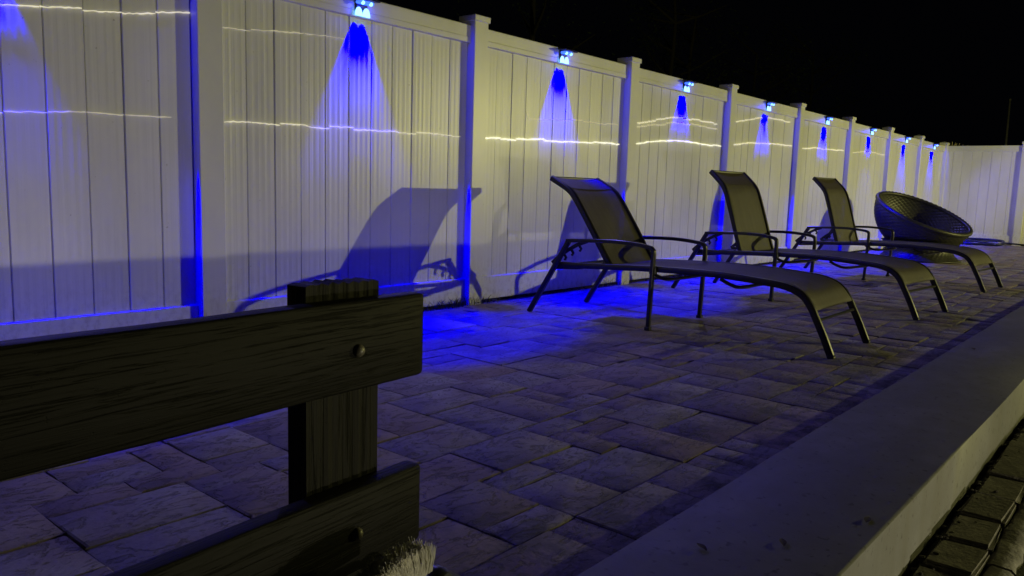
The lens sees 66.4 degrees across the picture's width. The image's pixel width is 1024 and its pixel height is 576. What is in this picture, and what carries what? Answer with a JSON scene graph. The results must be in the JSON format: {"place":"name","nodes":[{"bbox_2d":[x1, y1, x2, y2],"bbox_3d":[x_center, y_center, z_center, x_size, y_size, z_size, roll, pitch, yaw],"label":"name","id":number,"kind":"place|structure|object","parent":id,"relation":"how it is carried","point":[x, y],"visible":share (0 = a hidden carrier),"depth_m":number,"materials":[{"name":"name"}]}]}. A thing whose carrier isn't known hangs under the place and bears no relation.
{"place":"outdoors","nodes":[
{"label":"outdoors","id":0,"kind":"place"},
{"bbox_2d":[0,244,1023,575],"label":"patio","id":1,"kind":"structure","parent":0,"point":[566,432],"depth_m":2.57,"materials":[{"name":"grey stone"}]},
{"bbox_2d":[0,277,422,575],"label":"plank rail","id":2,"kind":"object","parent":1,"relation":"on","point":[321,360],"visible":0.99,"depth_m":1.08,"materials":[{"name":"brown wood"}]},
{"bbox_2d":[355,536,459,575],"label":"pool brush","id":3,"kind":"object","parent":1,"relation":"on","point":[409,558],"visible":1,"depth_m":1.19,"materials":[{"name":"beige plastic"}]},
{"bbox_2d":[0,0,949,340],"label":"vinyl fence","id":4,"kind":"object","parent":1,"relation":"on","point":[204,198],"visible":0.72,"depth_m":4.29,"materials":[{"name":"white plastic"}]},
{"bbox_2d":[0,111,170,117],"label":"light wire","id":5,"kind":"object","parent":4,"relation":"attached to","point":[82,111],"visible":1,"depth_m":3.29,"materials":[{"name":"beige"}]},
{"bbox_2d":[0,4,189,14],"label":"light wire","id":6,"kind":"object","parent":4,"relation":"attached to","point":[95,10],"visible":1,"depth_m":3.28,"materials":[{"name":"beige"}]},
{"bbox_2d":[222,27,341,38],"bbox_3d":[-1.137,-1.290,3.966,0.005,0.062,0.710,8,10,40],"label":"light wire","id":7,"kind":"object","parent":4,"relation":"attached to","point":[279,31],"visible":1,"depth_m":3.93,"materials":[{"name":"beige"}]},
{"bbox_2d":[226,121,460,136],"bbox_3d":[-0.855,-0.882,4.367,0.007,0.048,1.620,8,10,40],"label":"light wire","id":8,"kind":"object","parent":4,"relation":"attached to","point":[340,127],"visible":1,"depth_m":4.25,"materials":[{"name":"beige"}]},
{"bbox_2d":[355,0,381,17],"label":"solar light","id":9,"kind":"object","parent":4,"relation":"attached to","point":[361,8],"visible":1,"depth_m":4.25,"materials":[{"name":"blue"}]},
{"bbox_2d":[486,137,619,144],"bbox_3d":[0.344,-1.077,5.750,0.012,0.068,1.621,8,10,40],"label":"light wire","id":10,"kind":"object","parent":4,"relation":"attached to","point":[548,140],"visible":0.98,"depth_m":5.63,"materials":[{"name":"beige"}]},
{"bbox_2d":[558,47,577,63],"bbox_3d":[0.397,-1.668,5.623,0.085,0.100,0.156,8,10,40],"label":"solar light","id":11,"kind":"object","parent":4,"relation":"attached to","point":[564,53],"visible":1,"depth_m":5.62,"materials":[{"name":"blue"}]},
{"bbox_2d":[527,111,616,124],"bbox_3d":[0.478,-1.249,5.880,0.006,0.053,1.142,8,10,40],"label":"light wire","id":12,"kind":"object","parent":4,"relation":"attached to","point":[572,119],"visible":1,"depth_m":5.83,"materials":[{"name":"beige"}]},
{"bbox_2d":[637,122,716,129],"bbox_3d":[1.521,-1.451,7.074,0.009,0.115,1.471,8,10,40],"label":"light wire","id":13,"kind":"object","parent":4,"relation":"attached to","point":[673,122],"visible":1,"depth_m":6.93,"materials":[{"name":"beige"}]},
{"bbox_2d":[637,116,717,124],"bbox_3d":[1.516,-1.490,7.061,0.009,0.129,1.491,8,10,40],"label":"light wire","id":14,"kind":"object","parent":4,"relation":"attached to","point":[675,117],"visible":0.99,"depth_m":6.98,"materials":[{"name":"beige"}]},
{"bbox_2d":[636,140,720,146],"bbox_3d":[1.532,-1.303,7.114,0.012,0.084,1.621,8,10,40],"label":"light wire","id":15,"kind":"object","parent":4,"relation":"attached to","point":[679,141],"visible":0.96,"depth_m":7.10,"materials":[{"name":"beige"}]},
{"bbox_2d":[683,79,697,91],"bbox_3d":[1.588,-1.810,7.005,0.085,0.100,0.156,8,10,40],"label":"solar light","id":16,"kind":"object","parent":4,"relation":"attached to","point":[686,83],"visible":1,"depth_m":7.00,"materials":[{"name":"blue"}]},
{"bbox_2d":[734,142,790,145],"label":"light wire","id":17,"kind":"object","parent":4,"relation":"attached to","point":[762,143],"visible":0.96,"depth_m":8.46,"materials":[{"name":"beige"}]},
{"bbox_2d":[736,117,789,122],"bbox_3d":[2.729,-1.793,8.441,0.009,0.127,1.420,8,10,40],"label":"light wire","id":18,"kind":"object","parent":4,"relation":"attached to","point":[764,117],"visible":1,"depth_m":8.43,"materials":[{"name":"beige"}]},
{"bbox_2d":[766,100,777,110],"bbox_3d":[2.780,-1.953,8.387,0.085,0.100,0.156,8,10,40],"label":"solar light","id":19,"kind":"object","parent":4,"relation":"attached to","point":[768,104],"visible":1,"depth_m":8.38,"materials":[{"name":"blue"}]},
{"bbox_2d":[802,147,843,150],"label":"light wire","id":20,"kind":"object","parent":4,"relation":"attached to","point":[821,148],"visible":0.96,"depth_m":9.79,"materials":[{"name":"beige"}]},
{"bbox_2d":[825,116,834,124],"bbox_3d":[3.971,-2.095,9.769,0.085,0.100,0.156,8,10,40],"label":"solar light","id":21,"kind":"object","parent":4,"relation":"attached to","point":[828,118],"visible":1,"depth_m":9.76,"materials":[{"name":"blue"}]},
{"bbox_2d":[870,127,877,134],"bbox_3d":[5.162,-2.237,11.151,0.085,0.100,0.156,8,10,40],"label":"solar light","id":22,"kind":"object","parent":4,"relation":"attached to","point":[872,129],"visible":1,"depth_m":11.14,"materials":[{"name":"blue"}]},
{"bbox_2d":[423,248,883,311],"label":"fence litter","id":23,"kind":"object","parent":1,"relation":"on","point":[455,304],"visible":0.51,"depth_m":5.16,"materials":[{"name":"soil"}]},
{"bbox_2d":[527,175,869,358],"bbox_3d":[1.027,-0.198,4.508,1.869,0.854,0.656,8,10,39],"label":"chaise lounge","id":24,"kind":"object","parent":1,"relation":"on","point":[618,240],"visible":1,"depth_m":4.60,"materials":[{"name":"brown metal"}]},
{"bbox_2d":[671,170,947,319],"bbox_3d":[2.180,-0.384,5.827,0.656,0.956,1.869,-5,10,-44],"label":"chaise lounge","id":25,"kind":"object","parent":1,"relation":"on","point":[751,232],"visible":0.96,"depth_m":5.97,"materials":[{"name":"black fabric"}]},
{"bbox_2d":[779,177,1002,292],"bbox_3d":[3.584,-0.556,7.454,1.869,0.966,0.656,9,10,44],"label":"chaise lounge","id":26,"kind":"object","parent":1,"relation":"on","point":[843,228],"visible":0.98,"depth_m":7.59,"materials":[{"name":"brown fabric"}]},
{"bbox_2d":[874,191,972,263],"bbox_3d":[5.256,-0.799,10.042,1.142,0.870,1.211,8,10,40],"label":"wicker chair","id":27,"kind":"object","parent":1,"relation":"on","point":[905,217],"visible":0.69,"depth_m":9.88,"materials":[{"name":"brown wicker"}]},
{"bbox_2d":[942,141,1023,245],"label":"vinyl fence","id":28,"kind":"object","parent":1,"relation":"on","point":[983,195],"visible":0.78,"depth_m":14.25,"materials":[{"name":"white plastic"}]},
{"bbox_2d":[962,237,1023,245],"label":"leaf skimmer","id":29,"kind":"object","parent":1,"relation":"on","point":[981,241],"visible":0.67,"depth_m":13.82,"materials":[{"name":"blue plastic"}]},
{"bbox_2d":[378,0,1023,145],"label":"sky","id":30,"kind":"structure","parent":0,"point":[953,69],"materials":[{"name":"black"}]},
{"bbox_2d":[909,424,1023,575],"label":"paving","id":31,"kind":"structure","parent":0,"point":[990,542],"depth_m":2.15,"materials":[{"name":"stone"}]},
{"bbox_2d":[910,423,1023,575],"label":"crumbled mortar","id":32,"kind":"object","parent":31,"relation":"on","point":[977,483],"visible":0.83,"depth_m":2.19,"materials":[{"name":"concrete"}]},
{"label":"ground","id":33,"kind":"structure","parent":0,"visible":0},
{"bbox_2d":[441,0,622,58],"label":"tree","id":34,"kind":"object","parent":33,"relation":"on","point":[532,28],"visible":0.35,"depth_m":25.78,"materials":[{"name":"black plant"}]},
{"bbox_2d":[609,0,766,86],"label":"tree","id":35,"kind":"object","parent":33,"relation":"on","point":[674,22],"visible":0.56,"depth_m":31.39,"materials":[{"name":"black plant"}]},
{"bbox_2d":[631,0,764,98],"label":"tree","id":36,"kind":"object","parent":33,"relation":"on","point":[693,37],"visible":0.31,"depth_m":33.51,"materials":[{"name":"black plant"}]},
{"bbox_2d":[577,306,1023,575],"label":"coping","id":37,"kind":"object","parent":33,"relation":"on","point":[903,464],"visible":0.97,"depth_m":2.04,"materials":[{"name":"concrete"}]},
{"bbox_2d":[697,543,706,550],"bbox_3d":[0.390,0.532,1.612,0.015,0.004,0.034,-1,8,-22],"label":"fallen leaf","id":38,"kind":"object","parent":37,"relation":"on","point":[702,546],"visible":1,"depth_m":1.61,"materials":[{"name":"brown plant"}]},
{"bbox_2d":[779,538,786,545],"bbox_3d":[0.569,0.533,1.645,0.015,0.004,0.034,3,8,12],"label":"fallen leaf","id":39,"kind":"object","parent":37,"relation":"on","point":[783,541],"visible":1,"depth_m":1.64,"materials":[{"name":"brown plant"}]},
{"bbox_2d":[864,517,870,521],"bbox_3d":[0.805,0.524,1.772,0.015,0.004,0.034,7,9,34],"label":"fallen leaf","id":40,"kind":"object","parent":37,"relation":"on","point":[867,519],"visible":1,"depth_m":1.77,"materials":[{"name":"brown plant"}]},
{"bbox_2d":[1005,98,1011,144],"bbox_3d":[21.372,-5.450,33.987,0.160,5.450,0.114,8,10,40],"label":"utility pole","id":41,"kind":"object","parent":33,"relation":"on","point":[1007,127],"visible":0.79,"depth_m":33.76,"materials":[{"name":"brown wood"}]}
]}

